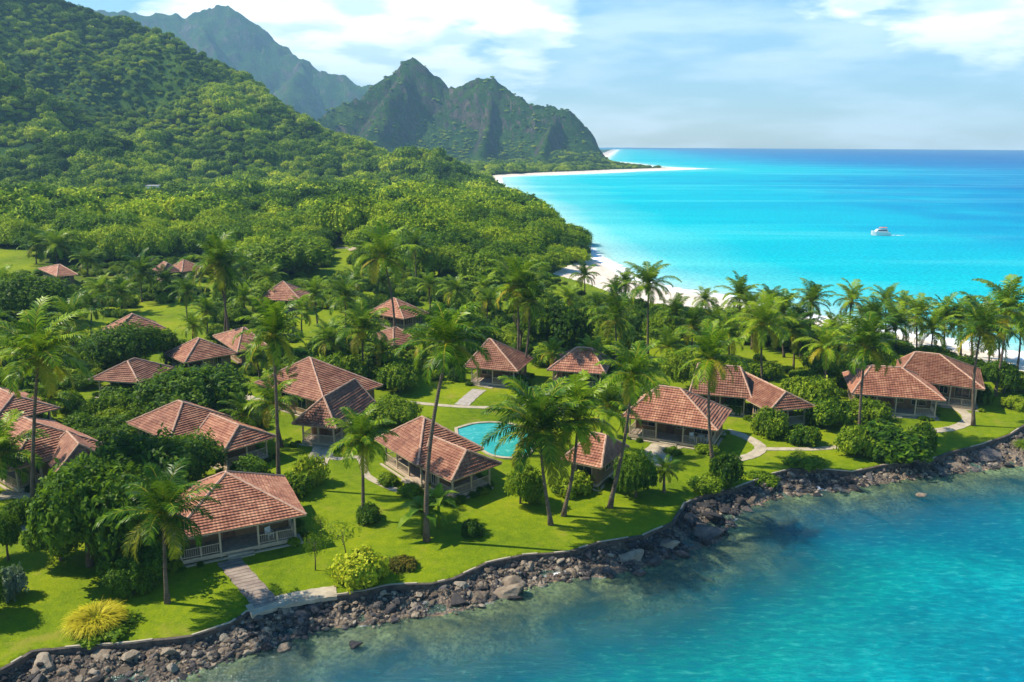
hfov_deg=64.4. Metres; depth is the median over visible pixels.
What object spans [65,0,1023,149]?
sky
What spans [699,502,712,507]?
boulder
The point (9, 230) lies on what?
forest tree
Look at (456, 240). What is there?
forest tree
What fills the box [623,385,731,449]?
cottage
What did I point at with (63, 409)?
shrub
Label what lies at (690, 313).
coconut palm
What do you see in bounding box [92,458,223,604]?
coconut palm
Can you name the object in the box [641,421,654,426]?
window
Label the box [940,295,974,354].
coconut palm
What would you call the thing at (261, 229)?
forest tree
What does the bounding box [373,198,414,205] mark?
forest tree
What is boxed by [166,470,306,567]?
cottage
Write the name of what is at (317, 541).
sapling
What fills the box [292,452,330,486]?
shrub
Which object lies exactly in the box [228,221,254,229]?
forest tree
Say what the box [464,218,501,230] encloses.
forest tree
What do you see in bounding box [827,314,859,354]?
coconut palm
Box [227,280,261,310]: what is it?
coconut palm
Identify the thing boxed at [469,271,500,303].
coconut palm
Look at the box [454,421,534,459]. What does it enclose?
swimming pool
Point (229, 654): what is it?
boulder
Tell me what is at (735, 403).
shrub
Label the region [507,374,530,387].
shrub
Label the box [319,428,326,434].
door
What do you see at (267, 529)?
porch chair
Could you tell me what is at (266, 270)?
coconut palm
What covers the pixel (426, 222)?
forest tree
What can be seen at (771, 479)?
shrub
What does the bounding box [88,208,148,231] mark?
forest tree
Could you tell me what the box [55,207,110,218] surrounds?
forest tree
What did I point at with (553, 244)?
forest tree
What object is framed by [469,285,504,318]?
coconut palm
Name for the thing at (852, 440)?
shrub
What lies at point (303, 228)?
forest tree
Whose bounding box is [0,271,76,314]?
broadleaf tree
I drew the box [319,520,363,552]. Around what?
sapling
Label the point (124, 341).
broadleaf tree
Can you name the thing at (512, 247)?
forest tree
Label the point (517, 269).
coconut palm
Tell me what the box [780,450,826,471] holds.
shrub
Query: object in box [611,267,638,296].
coconut palm
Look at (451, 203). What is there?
forest tree
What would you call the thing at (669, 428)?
door
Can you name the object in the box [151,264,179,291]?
coconut palm
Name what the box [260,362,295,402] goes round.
coconut palm
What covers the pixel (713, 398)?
window
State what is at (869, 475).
boulder
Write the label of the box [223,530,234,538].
door
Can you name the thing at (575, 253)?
forest tree
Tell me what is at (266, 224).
forest tree
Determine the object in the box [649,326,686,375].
coconut palm
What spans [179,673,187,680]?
boulder
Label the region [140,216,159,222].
forest tree
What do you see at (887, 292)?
coconut palm
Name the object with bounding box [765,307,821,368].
coconut palm
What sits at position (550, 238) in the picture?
forest tree
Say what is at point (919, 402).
window
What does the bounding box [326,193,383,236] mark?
forest tree
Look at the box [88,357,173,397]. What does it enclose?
cottage
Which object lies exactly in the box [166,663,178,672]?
boulder
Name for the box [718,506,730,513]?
boulder
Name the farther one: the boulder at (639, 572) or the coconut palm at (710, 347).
the coconut palm at (710, 347)
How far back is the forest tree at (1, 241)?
226.57 m
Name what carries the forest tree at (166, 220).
on the lawn at (206, 596)
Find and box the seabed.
[170,151,1023,681]
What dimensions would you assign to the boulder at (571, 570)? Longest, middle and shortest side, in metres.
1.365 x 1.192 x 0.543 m
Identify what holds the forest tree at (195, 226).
on the lawn at (206, 596)
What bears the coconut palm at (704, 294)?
on the lawn at (206, 596)
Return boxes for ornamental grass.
[57,597,131,640]
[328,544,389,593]
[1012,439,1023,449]
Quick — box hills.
[0,0,587,184]
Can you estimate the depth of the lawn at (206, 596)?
73.03 m
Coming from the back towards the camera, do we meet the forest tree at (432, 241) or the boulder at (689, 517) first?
the forest tree at (432, 241)
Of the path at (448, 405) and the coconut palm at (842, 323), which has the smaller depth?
the path at (448, 405)
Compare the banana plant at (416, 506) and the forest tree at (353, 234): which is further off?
the forest tree at (353, 234)
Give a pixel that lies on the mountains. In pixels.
(230, 36)
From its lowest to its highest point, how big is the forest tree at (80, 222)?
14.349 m
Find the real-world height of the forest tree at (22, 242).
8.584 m
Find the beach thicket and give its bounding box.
[723,306,986,372]
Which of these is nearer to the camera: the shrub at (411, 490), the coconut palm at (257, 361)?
the shrub at (411, 490)
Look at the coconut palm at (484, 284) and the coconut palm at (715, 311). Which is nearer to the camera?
the coconut palm at (715, 311)
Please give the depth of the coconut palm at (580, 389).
69.11 m
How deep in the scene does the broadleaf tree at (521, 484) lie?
72.80 m
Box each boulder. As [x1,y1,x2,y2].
[31,652,54,674]
[31,673,45,681]
[56,667,69,676]
[79,668,87,674]
[86,673,103,681]
[88,668,99,675]
[91,649,111,660]
[104,677,112,681]
[115,678,129,681]
[119,664,135,675]
[121,649,140,660]
[137,675,144,681]
[160,647,176,655]
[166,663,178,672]
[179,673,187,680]
[219,633,229,642]
[225,651,233,657]
[242,649,251,655]
[253,615,264,621]
[261,645,270,651]
[276,642,291,653]
[281,607,291,613]
[294,609,310,617]
[297,604,305,609]
[309,603,320,612]
[349,640,362,649]
[383,604,396,613]
[395,597,402,604]
[438,585,447,589]
[450,592,468,606]
[453,581,466,587]
[462,577,471,584]
[472,591,489,602]
[477,586,485,590]
[491,579,498,588]
[493,583,524,599]
[502,575,526,586]
[507,594,524,599]
[527,561,533,571]
[538,581,545,587]
[565,568,574,572]
[584,549,591,560]
[601,566,614,574]
[617,549,643,560]
[627,541,638,548]
[632,569,645,576]
[643,554,661,566]
[644,543,653,550]
[660,540,679,548]
[675,550,689,557]
[684,512,698,523]
[686,503,693,509]
[694,524,726,539]
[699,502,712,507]
[701,511,724,520]
[701,537,710,545]
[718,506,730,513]
[731,497,745,505]
[743,506,754,512]
[747,495,756,503]
[758,482,769,487]
[762,489,769,494]
[787,471,795,478]
[800,477,806,486]
[809,475,833,484]
[813,492,821,496]
[841,489,850,493]
[844,476,857,484]
[849,486,863,492]
[865,472,873,479]
[911,462,921,470]
[916,492,926,496]
[944,460,960,467]
[971,466,979,472]
[977,448,1001,461]
[1003,463,1013,467]
[1010,455,1016,460]
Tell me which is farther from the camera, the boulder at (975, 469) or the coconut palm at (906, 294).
the coconut palm at (906, 294)
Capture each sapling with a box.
[302,531,326,569]
[311,513,328,535]
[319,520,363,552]
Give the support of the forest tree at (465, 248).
on the lawn at (206, 596)
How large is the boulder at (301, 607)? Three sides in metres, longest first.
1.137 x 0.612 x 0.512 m
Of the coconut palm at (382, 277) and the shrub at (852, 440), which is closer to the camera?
the shrub at (852, 440)
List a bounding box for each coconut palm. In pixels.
[0,264,21,281]
[0,295,97,499]
[0,329,36,365]
[0,408,49,485]
[13,226,52,263]
[19,373,76,419]
[32,228,80,263]
[42,289,107,345]
[66,287,114,332]
[68,246,105,276]
[79,272,116,309]
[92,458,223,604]
[104,275,142,308]
[115,247,163,301]
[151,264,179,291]
[164,273,204,320]
[174,311,211,338]
[177,229,254,330]
[184,295,223,333]
[197,252,252,331]
[217,391,264,426]
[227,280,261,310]
[228,250,258,277]
[231,294,308,473]
[237,339,272,377]
[242,369,302,446]
[248,262,288,285]
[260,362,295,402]
[287,293,320,335]
[293,275,336,326]
[310,318,353,355]
[318,271,371,330]
[324,402,399,508]
[329,297,391,363]
[341,266,369,293]
[345,218,423,326]
[364,268,401,293]
[364,333,399,366]
[394,301,504,542]
[395,228,431,276]
[403,323,442,357]
[410,268,446,306]
[425,303,467,332]
[435,274,474,312]
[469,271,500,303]
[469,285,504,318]
[480,375,604,525]
[482,249,553,349]
[496,382,559,453]
[500,274,560,368]
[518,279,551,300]
[522,369,625,516]
[536,337,567,378]
[553,283,584,308]
[568,259,600,291]
[577,333,610,360]
[582,291,607,319]
[586,284,645,360]
[586,371,643,432]
[594,339,669,508]
[600,274,627,298]
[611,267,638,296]
[618,260,681,357]
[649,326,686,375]
[653,454,683,492]
[655,292,694,343]
[669,302,714,353]
[675,318,752,460]
[690,286,719,309]
[695,299,739,356]
[704,309,750,354]
[714,271,760,337]
[724,290,800,379]
[730,289,771,348]
[756,284,789,344]
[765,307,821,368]
[768,288,808,357]
[783,301,822,357]
[791,278,836,335]
[792,319,852,378]
[812,310,850,336]
[822,311,917,424]
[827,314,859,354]
[828,278,872,316]
[844,302,867,328]
[846,294,904,338]
[868,282,909,324]
[878,298,923,347]
[893,292,943,347]
[894,290,914,340]
[906,305,962,351]
[920,292,970,346]
[937,291,1022,425]
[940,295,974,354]
[955,307,1022,363]
[956,296,989,357]
[961,274,1023,396]
[987,301,1012,359]
[995,308,1023,366]
[1011,306,1023,341]
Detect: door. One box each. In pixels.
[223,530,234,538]
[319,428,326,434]
[666,424,673,433]
[883,397,892,406]
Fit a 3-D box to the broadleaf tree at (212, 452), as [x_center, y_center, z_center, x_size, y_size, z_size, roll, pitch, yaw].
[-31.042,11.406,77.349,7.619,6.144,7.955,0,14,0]
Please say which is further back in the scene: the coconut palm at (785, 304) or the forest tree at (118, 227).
the forest tree at (118, 227)
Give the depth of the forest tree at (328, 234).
231.31 m
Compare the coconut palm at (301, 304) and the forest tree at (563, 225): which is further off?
the forest tree at (563, 225)
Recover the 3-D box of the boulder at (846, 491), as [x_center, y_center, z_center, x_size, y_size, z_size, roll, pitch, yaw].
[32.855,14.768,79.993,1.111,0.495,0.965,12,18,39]
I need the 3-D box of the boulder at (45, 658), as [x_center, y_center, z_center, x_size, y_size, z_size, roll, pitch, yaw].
[-29.873,20.717,51.956,1.337,1.005,1.860,-3,14,-15]
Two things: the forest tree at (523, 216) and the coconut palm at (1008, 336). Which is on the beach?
the coconut palm at (1008, 336)
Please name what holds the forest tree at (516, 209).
on the lawn at (206, 596)
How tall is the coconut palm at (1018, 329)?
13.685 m
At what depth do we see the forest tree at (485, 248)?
201.62 m
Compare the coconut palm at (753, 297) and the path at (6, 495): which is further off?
the coconut palm at (753, 297)
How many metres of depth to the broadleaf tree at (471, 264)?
171.29 m
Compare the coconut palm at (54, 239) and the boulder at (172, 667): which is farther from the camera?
the coconut palm at (54, 239)
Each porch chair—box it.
[264,526,273,539]
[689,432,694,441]
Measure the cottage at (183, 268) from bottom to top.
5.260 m
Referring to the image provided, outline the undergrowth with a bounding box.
[0,247,1023,573]
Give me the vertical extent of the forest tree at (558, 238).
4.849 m
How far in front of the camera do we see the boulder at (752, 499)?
77.03 m
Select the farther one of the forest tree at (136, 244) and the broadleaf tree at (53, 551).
the forest tree at (136, 244)
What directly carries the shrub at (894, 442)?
on the lawn at (206, 596)
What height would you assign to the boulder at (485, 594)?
0.592 m
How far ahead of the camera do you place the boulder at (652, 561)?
65.72 m
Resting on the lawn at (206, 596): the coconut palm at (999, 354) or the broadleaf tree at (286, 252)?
the broadleaf tree at (286, 252)
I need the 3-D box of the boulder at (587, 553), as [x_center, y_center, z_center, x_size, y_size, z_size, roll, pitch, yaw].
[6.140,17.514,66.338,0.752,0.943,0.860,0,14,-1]
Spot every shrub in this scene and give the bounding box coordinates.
[0,496,35,525]
[0,561,28,602]
[55,388,84,414]
[72,608,145,649]
[81,396,116,411]
[98,382,136,397]
[107,561,162,599]
[229,454,274,473]
[283,471,313,498]
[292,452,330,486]
[355,501,382,525]
[376,470,399,487]
[386,554,418,574]
[396,482,423,498]
[446,368,464,381]
[461,518,485,538]
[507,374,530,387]
[519,484,548,503]
[547,469,594,499]
[601,365,640,382]
[662,445,681,455]
[686,472,725,495]
[694,443,720,455]
[708,451,745,488]
[724,397,747,415]
[743,470,779,487]
[749,406,789,438]
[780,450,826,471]
[784,423,822,446]
[794,375,843,414]
[804,397,855,428]
[833,424,875,457]
[849,418,936,463]
[906,419,938,450]
[976,384,995,404]
[999,395,1023,411]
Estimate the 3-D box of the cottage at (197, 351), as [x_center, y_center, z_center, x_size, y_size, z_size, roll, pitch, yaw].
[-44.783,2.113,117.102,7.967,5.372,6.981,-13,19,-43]
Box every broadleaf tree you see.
[0,220,42,241]
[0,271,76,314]
[0,505,22,560]
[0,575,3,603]
[20,530,81,562]
[25,452,152,567]
[70,422,205,491]
[77,319,160,364]
[84,522,162,556]
[132,360,252,413]
[144,325,177,364]
[152,425,228,475]
[217,302,252,321]
[235,232,333,274]
[238,279,279,307]
[303,334,353,356]
[346,247,372,268]
[369,393,423,423]
[377,360,420,391]
[410,243,466,274]
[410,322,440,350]
[454,249,527,284]
[455,310,493,346]
[503,460,542,503]
[512,300,556,351]
[527,300,594,350]
[613,447,658,497]
[641,314,695,342]
[658,351,702,383]
[799,349,858,379]
[982,358,1020,393]
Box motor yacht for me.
[871,227,890,235]
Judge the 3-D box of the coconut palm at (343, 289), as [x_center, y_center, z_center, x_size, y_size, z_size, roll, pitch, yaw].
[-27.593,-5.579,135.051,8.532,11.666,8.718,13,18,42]
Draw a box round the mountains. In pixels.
[94,4,664,170]
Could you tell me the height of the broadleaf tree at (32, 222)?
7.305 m
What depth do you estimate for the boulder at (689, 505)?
74.65 m
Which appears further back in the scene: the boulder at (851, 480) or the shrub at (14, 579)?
the boulder at (851, 480)
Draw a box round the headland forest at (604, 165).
[317,61,660,170]
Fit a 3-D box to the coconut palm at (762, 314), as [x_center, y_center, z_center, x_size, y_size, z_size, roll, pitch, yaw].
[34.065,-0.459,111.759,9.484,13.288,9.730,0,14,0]
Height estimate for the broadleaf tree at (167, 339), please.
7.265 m
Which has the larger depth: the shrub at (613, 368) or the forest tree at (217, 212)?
the forest tree at (217, 212)
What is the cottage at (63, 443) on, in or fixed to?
on the lawn at (206, 596)
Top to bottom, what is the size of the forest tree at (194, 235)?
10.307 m
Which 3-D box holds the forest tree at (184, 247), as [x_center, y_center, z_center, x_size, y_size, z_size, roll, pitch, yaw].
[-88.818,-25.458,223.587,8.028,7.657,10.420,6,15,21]
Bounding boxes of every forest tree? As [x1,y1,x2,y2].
[0,214,18,224]
[0,218,39,245]
[0,236,9,246]
[20,232,53,251]
[34,212,56,225]
[39,222,55,229]
[39,228,101,258]
[49,210,96,234]
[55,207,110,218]
[60,211,100,223]
[78,226,116,240]
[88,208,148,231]
[94,247,118,259]
[95,229,139,259]
[97,223,142,236]
[126,229,154,252]
[128,226,181,256]
[133,220,166,230]
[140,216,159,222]
[143,215,172,222]
[148,219,175,227]
[162,223,190,236]
[169,220,206,234]
[169,229,204,251]
[172,235,203,252]
[188,226,219,249]
[192,207,232,222]
[199,215,238,228]
[206,221,255,245]
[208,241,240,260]
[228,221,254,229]
[231,234,278,265]
[245,211,273,221]
[251,218,292,232]
[251,226,281,235]
[252,227,293,240]
[266,212,311,225]
[275,209,306,218]
[285,223,308,229]
[290,223,322,233]
[292,229,320,237]
[300,235,332,245]
[304,205,314,216]
[305,190,374,236]
[305,226,336,242]
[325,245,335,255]
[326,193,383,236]
[344,225,370,248]
[356,223,403,245]
[361,199,411,226]
[362,200,411,218]
[366,212,405,231]
[369,211,406,227]
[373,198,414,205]
[389,234,425,256]
[392,197,444,219]
[392,207,461,233]
[395,193,435,210]
[395,230,448,265]
[396,231,428,239]
[411,194,453,208]
[421,230,470,248]
[422,200,459,209]
[423,234,452,245]
[426,209,469,221]
[428,203,451,212]
[435,223,483,241]
[442,217,475,232]
[443,242,474,256]
[444,198,488,212]
[459,206,511,221]
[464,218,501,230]
[465,236,489,254]
[475,214,520,227]
[475,244,502,256]
[476,224,515,242]
[478,218,523,234]
[481,207,518,222]
[482,197,518,212]
[484,238,527,257]
[502,232,546,251]
[506,203,544,214]
[510,208,554,223]
[511,252,548,268]
[513,240,540,254]
[518,220,556,239]
[518,225,554,243]
[524,231,555,244]
[528,216,564,235]
[528,263,551,270]
[539,207,561,223]
[539,249,572,267]
[543,242,564,248]
[544,245,564,252]
[547,217,568,231]
[554,235,570,243]
[556,240,590,253]
[560,232,589,242]
[561,231,591,242]
[563,246,592,261]
[566,226,593,239]
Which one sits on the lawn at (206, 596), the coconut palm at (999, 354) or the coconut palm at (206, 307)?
the coconut palm at (206, 307)
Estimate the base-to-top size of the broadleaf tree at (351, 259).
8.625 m
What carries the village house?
on the hills
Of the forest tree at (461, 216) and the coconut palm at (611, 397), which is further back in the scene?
the forest tree at (461, 216)
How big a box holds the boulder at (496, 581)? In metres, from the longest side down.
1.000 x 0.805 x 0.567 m
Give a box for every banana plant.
[396,491,447,534]
[429,483,458,528]
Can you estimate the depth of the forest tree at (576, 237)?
244.94 m
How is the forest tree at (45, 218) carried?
on the lawn at (206, 596)
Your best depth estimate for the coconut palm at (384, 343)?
114.15 m
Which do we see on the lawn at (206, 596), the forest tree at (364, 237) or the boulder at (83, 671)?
the forest tree at (364, 237)
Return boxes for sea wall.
[0,424,1023,675]
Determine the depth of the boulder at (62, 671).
51.42 m
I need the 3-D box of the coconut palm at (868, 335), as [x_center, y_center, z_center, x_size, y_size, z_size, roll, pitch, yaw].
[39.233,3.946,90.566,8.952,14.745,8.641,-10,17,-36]
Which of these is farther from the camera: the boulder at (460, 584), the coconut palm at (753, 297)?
the coconut palm at (753, 297)
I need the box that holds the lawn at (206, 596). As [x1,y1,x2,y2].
[0,234,1023,667]
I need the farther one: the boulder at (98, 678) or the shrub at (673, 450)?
the shrub at (673, 450)
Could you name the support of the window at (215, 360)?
in the cottage at (197, 351)
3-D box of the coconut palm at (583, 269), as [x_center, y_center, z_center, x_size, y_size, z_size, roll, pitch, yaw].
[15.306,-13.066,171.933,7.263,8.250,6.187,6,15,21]
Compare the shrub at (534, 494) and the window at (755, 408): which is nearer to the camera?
the shrub at (534, 494)
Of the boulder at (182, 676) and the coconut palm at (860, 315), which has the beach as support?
the coconut palm at (860, 315)
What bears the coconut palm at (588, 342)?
on the lawn at (206, 596)
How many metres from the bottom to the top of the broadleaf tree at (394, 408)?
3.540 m
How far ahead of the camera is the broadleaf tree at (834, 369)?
111.09 m
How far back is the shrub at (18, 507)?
69.32 m
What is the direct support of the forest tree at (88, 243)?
on the lawn at (206, 596)
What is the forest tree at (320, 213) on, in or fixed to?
on the lawn at (206, 596)
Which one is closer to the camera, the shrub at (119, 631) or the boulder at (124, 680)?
the boulder at (124, 680)
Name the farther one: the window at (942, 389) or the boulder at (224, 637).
the window at (942, 389)
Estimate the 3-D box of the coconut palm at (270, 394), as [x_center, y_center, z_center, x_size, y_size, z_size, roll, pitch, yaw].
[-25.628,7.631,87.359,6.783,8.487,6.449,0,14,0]
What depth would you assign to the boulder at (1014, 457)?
87.63 m
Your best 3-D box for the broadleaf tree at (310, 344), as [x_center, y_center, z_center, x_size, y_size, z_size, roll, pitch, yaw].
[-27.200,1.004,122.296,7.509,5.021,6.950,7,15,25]
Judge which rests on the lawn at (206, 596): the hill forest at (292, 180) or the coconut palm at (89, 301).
the coconut palm at (89, 301)
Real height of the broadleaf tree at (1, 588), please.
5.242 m
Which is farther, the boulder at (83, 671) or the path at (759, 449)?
the path at (759, 449)
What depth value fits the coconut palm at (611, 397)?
84.29 m
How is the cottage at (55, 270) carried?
on the lawn at (206, 596)
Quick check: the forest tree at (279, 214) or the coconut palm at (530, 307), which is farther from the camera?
the forest tree at (279, 214)
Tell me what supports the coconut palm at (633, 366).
on the lawn at (206, 596)
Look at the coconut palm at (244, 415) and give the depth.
88.12 m
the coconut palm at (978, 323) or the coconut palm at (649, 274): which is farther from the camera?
the coconut palm at (649, 274)
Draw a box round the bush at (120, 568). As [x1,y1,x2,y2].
[96,538,170,588]
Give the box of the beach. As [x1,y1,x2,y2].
[492,149,1023,370]
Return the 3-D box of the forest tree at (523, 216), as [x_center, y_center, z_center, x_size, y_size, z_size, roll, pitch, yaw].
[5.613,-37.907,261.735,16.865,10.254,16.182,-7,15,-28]
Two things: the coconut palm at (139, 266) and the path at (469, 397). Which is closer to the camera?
the path at (469, 397)
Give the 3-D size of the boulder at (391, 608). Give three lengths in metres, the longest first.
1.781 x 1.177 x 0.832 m
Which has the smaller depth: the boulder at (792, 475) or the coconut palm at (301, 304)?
the boulder at (792, 475)
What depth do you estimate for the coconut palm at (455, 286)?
149.03 m
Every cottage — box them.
[0,387,59,423]
[0,416,102,495]
[38,264,78,285]
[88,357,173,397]
[103,313,165,329]
[126,400,275,469]
[152,259,201,280]
[164,337,237,371]
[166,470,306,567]
[212,327,267,365]
[254,356,382,447]
[258,281,313,312]
[369,297,428,329]
[374,327,413,351]
[375,416,501,498]
[464,338,533,388]
[547,346,611,389]
[561,431,629,490]
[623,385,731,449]
[689,363,815,425]
[842,351,985,420]
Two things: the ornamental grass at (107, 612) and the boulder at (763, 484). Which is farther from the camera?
the boulder at (763, 484)
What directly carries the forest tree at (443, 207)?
on the lawn at (206, 596)
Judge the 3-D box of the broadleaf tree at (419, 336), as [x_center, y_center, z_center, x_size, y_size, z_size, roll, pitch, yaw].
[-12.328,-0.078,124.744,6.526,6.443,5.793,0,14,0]
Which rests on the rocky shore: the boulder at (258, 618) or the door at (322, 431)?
the boulder at (258, 618)
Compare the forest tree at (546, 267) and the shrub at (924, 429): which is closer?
the shrub at (924, 429)
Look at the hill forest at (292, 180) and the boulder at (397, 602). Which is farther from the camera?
the hill forest at (292, 180)
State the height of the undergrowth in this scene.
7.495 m
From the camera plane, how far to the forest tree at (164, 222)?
240.89 m
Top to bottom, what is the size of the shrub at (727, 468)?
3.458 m
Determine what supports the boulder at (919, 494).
in the sea
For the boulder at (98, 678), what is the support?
on the rocky shore
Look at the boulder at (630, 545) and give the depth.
67.55 m
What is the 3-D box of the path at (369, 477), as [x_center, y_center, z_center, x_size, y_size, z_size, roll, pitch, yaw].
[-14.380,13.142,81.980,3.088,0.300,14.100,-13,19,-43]
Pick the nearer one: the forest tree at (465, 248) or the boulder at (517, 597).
the boulder at (517, 597)
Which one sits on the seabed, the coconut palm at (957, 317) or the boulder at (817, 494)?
the boulder at (817, 494)
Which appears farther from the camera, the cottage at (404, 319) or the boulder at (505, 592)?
the cottage at (404, 319)
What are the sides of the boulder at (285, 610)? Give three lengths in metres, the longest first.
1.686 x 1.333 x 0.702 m
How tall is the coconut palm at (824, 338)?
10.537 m
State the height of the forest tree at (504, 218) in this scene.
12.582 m
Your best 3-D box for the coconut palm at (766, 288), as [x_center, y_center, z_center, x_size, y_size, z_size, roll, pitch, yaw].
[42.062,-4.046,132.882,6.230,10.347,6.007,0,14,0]
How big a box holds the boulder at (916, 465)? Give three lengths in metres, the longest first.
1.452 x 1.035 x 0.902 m
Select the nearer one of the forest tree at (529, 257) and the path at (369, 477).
the path at (369, 477)
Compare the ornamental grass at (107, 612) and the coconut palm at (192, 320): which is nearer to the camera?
the ornamental grass at (107, 612)
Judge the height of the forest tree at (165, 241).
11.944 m
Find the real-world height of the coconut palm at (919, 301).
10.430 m
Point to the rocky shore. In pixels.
(438, 608)
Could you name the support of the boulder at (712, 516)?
on the rocky shore
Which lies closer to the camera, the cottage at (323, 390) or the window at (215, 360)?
the cottage at (323, 390)
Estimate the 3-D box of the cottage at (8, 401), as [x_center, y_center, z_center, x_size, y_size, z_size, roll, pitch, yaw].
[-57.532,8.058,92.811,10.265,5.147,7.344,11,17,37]
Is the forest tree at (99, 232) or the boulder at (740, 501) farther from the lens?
the forest tree at (99, 232)
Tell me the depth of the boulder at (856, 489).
79.78 m
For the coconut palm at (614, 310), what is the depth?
118.72 m
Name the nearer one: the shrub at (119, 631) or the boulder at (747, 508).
the shrub at (119, 631)
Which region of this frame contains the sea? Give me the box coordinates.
[303,148,1023,681]
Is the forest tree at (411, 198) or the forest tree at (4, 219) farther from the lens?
the forest tree at (411, 198)
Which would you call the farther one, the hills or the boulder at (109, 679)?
the hills
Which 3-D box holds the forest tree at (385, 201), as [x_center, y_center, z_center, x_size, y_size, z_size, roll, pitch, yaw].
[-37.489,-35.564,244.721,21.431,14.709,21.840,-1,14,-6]
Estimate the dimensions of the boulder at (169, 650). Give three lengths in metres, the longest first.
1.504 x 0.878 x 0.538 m
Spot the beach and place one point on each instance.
(604, 272)
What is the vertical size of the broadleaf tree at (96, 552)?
5.350 m
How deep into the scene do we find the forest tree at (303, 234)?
227.43 m
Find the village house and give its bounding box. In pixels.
[145,185,160,188]
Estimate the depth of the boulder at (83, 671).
51.73 m
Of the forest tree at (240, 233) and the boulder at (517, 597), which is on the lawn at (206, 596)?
the forest tree at (240, 233)
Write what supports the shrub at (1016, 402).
on the lawn at (206, 596)
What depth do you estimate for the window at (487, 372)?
112.76 m
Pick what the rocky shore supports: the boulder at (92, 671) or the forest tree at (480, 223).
the boulder at (92, 671)
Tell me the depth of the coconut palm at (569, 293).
152.14 m
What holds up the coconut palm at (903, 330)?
on the lawn at (206, 596)
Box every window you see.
[213,357,221,364]
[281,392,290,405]
[297,398,306,409]
[431,474,435,484]
[481,369,491,374]
[562,372,573,377]
[576,464,591,478]
[605,462,610,470]
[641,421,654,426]
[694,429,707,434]
[702,395,715,400]
[753,405,757,413]
[894,398,903,402]
[911,399,926,405]
[939,385,948,393]
[954,387,969,397]
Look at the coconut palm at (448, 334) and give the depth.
62.98 m
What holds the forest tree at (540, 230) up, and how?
on the lawn at (206, 596)
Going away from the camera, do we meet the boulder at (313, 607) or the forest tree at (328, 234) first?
the boulder at (313, 607)
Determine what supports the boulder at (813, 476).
on the rocky shore
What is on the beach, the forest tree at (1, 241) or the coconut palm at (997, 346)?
the coconut palm at (997, 346)
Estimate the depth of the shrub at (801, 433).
88.97 m
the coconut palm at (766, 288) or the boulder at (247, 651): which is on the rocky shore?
the boulder at (247, 651)
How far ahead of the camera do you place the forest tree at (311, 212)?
260.66 m
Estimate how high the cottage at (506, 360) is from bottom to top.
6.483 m
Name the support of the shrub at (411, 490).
on the lawn at (206, 596)
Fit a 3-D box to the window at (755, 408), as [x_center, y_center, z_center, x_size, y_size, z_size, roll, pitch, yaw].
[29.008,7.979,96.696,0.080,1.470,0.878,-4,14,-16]
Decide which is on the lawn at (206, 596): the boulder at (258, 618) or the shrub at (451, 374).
the shrub at (451, 374)
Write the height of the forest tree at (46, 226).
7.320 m
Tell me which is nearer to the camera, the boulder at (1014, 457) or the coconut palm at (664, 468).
the coconut palm at (664, 468)
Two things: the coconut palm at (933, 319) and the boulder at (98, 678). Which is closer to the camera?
the boulder at (98, 678)
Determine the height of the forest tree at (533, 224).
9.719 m
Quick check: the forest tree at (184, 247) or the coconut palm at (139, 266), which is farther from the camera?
the forest tree at (184, 247)
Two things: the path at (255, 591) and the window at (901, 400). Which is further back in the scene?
the window at (901, 400)
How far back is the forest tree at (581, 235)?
252.85 m
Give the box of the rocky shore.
[6,430,1023,681]
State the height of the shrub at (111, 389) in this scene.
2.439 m
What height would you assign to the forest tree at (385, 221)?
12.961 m
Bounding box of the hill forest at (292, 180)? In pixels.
[0,0,599,225]
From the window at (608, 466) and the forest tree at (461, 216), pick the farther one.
the forest tree at (461, 216)
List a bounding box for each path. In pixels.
[0,490,38,499]
[217,557,279,607]
[245,586,336,618]
[246,394,263,400]
[309,445,332,464]
[330,455,398,491]
[336,247,355,250]
[405,400,499,408]
[454,389,485,405]
[643,441,682,466]
[723,429,766,460]
[766,446,839,450]
[931,405,970,432]
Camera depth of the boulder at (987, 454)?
87.93 m
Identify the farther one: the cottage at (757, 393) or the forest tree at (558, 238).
the forest tree at (558, 238)
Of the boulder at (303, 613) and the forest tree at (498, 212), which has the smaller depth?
the boulder at (303, 613)
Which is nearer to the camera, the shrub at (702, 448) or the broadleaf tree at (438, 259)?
the shrub at (702, 448)
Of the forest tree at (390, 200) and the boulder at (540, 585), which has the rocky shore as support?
the boulder at (540, 585)
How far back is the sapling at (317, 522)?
67.86 m
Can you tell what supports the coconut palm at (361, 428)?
on the lawn at (206, 596)
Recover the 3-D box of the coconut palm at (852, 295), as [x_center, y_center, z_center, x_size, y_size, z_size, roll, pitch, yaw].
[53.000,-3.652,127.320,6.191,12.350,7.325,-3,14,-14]
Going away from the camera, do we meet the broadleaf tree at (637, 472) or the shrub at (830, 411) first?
the broadleaf tree at (637, 472)

